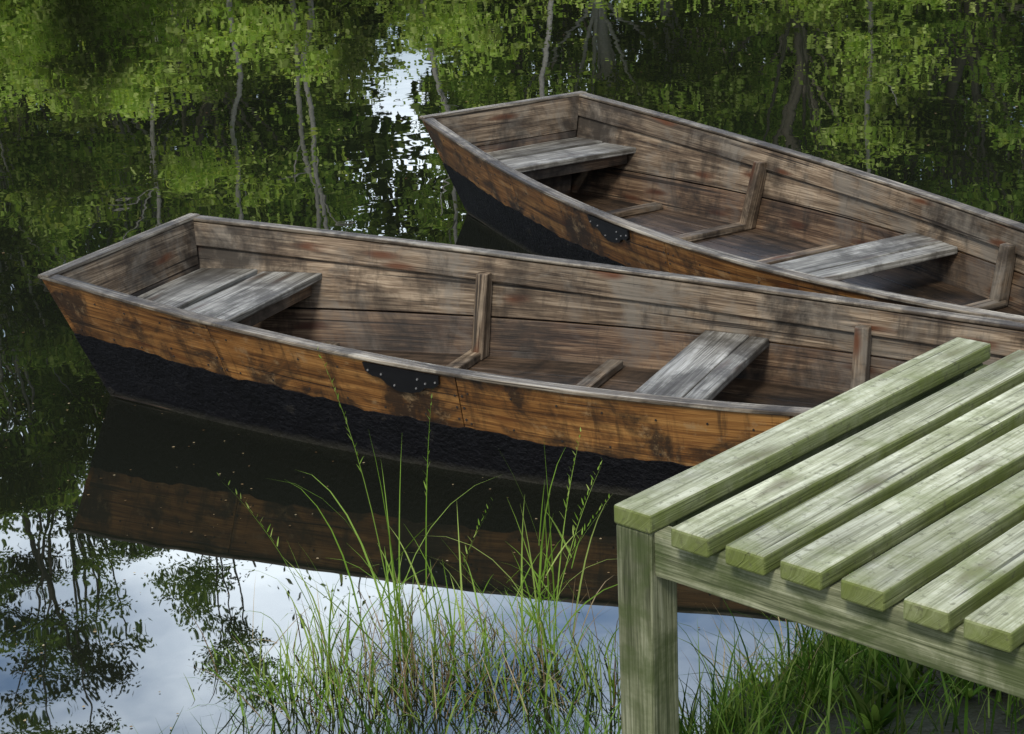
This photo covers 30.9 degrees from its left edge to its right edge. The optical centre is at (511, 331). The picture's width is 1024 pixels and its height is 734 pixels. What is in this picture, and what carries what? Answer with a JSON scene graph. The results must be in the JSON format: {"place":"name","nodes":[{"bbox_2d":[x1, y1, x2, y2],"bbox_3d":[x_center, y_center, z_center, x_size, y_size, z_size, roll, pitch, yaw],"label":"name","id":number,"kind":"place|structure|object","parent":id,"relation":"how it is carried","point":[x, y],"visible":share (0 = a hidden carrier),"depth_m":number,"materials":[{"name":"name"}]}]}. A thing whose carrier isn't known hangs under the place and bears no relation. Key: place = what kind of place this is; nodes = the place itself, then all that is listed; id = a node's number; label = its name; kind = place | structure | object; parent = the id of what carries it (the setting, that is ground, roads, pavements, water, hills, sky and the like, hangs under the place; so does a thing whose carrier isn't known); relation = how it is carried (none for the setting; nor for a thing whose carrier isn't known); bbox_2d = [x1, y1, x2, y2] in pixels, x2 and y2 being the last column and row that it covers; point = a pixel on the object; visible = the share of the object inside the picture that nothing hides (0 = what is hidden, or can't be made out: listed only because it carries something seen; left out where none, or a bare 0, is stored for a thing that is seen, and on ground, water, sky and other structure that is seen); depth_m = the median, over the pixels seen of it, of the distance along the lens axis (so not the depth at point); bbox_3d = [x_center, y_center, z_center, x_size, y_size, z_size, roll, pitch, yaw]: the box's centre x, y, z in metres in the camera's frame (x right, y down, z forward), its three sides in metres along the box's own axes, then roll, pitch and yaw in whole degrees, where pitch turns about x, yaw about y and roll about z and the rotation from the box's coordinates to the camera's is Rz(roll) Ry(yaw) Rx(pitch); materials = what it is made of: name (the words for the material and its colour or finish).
{"place":"outdoors","nodes":[
{"label":"outdoors","id":0,"kind":"place"},
{"bbox_2d":[0,0,1023,733],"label":"water","id":1,"kind":"structure","parent":0,"point":[112,130],"depth_m":8.68,"materials":[{"name":"black liquid"}]},
{"bbox_2d":[245,548,409,675],"bbox_3d":[-0.433,0.653,4.359,0.409,0.377,0.404,-10,19,-22],"label":"reed grass tuft","id":2,"kind":"object","parent":1,"relation":"on","point":[347,631],"visible":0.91,"depth_m":4.42,"materials":[{"name":"green plant"}]},
{"bbox_2d":[267,442,489,665],"bbox_3d":[-0.329,0.505,4.502,0.535,0.564,0.326,7,20,28],"label":"reed grass tuft","id":3,"kind":"object","parent":1,"relation":"on","point":[375,581],"visible":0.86,"depth_m":4.45,"materials":[{"name":"green plant"}]},
{"bbox_2d":[285,511,521,677],"bbox_3d":[-0.252,0.614,4.388,0.547,0.418,0.501,-3,17,0],"label":"reed grass tuft","id":4,"kind":"object","parent":1,"relation":"on","point":[433,632],"visible":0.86,"depth_m":4.38,"materials":[{"name":"green plant"}]},
{"bbox_2d":[217,345,609,663],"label":"seeding grass stalks","id":5,"kind":"object","parent":1,"relation":"on","point":[575,542],"visible":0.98,"depth_m":4.39,"materials":[{"name":"green plant"}]},
{"bbox_2d":[398,447,577,652],"bbox_3d":[-0.006,0.535,4.362,0.514,0.560,0.277,-13,20,-29],"label":"reed grass tuft","id":6,"kind":"object","parent":1,"relation":"on","point":[540,576],"visible":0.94,"depth_m":4.42,"materials":[{"name":"green plant"}]},
{"bbox_2d":[2,1,1023,730],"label":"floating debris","id":7,"kind":"object","parent":1,"relation":"on","point":[294,485],"visible":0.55,"depth_m":4.97,"materials":[{"name":"brown plant"}]},
{"bbox_2d":[435,496,617,675],"bbox_3d":[0.088,0.610,4.418,0.551,0.376,0.628,-3,17,0],"label":"reed grass tuft","id":8,"kind":"object","parent":1,"relation":"on","point":[537,621],"visible":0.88,"depth_m":4.41,"materials":[{"name":"green plant"}]},
{"bbox_2d":[38,213,1023,495],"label":"rowing boat","id":9,"kind":"object","parent":1,"relation":"on","point":[502,363],"visible":0.77,"depth_m":6.12,"materials":[{"name":"brown wood"}]},
{"bbox_2d":[187,561,877,732],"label":"dry grass stems","id":10,"kind":"object","parent":1,"relation":"on","point":[446,675],"visible":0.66,"depth_m":4.30,"materials":[{"name":"plant"}]},
{"bbox_2d":[419,91,1023,322],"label":"rowing boat","id":11,"kind":"object","parent":1,"relation":"on","point":[582,176],"visible":0.69,"depth_m":7.89,"materials":[{"name":"brown wood"}]},
{"bbox_2d":[704,636,1023,733],"bbox_3d":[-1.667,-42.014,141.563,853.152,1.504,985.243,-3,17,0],"label":"ground","id":12,"kind":"structure","parent":0,"point":[999,726],"depth_m":3.88,"materials":[{"name":"soil"}]},
{"bbox_2d":[183,554,918,733],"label":"waterside grass","id":13,"kind":"structure","parent":12,"relation":"on","point":[327,684],"depth_m":4.24,"materials":[{"name":"green plant"}]},
{"bbox_2d":[115,568,1023,733],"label":"bank grass","id":14,"kind":"structure","parent":12,"relation":"on","point":[830,641],"depth_m":3.91,"materials":[{"name":"green plant"}]},
{"bbox_2d":[614,337,1023,733],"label":"wooden dock","id":15,"kind":"object","parent":12,"relation":"on","point":[796,519],"visible":0.99,"depth_m":3.31,"materials":[{"name":"green wood"}]},
{"bbox_2d":[790,636,992,733],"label":"bank weeds","id":16,"kind":"object","parent":12,"relation":"on","point":[884,717],"visible":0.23,"depth_m":3.91,"materials":[{"name":"green plant"}]}
]}

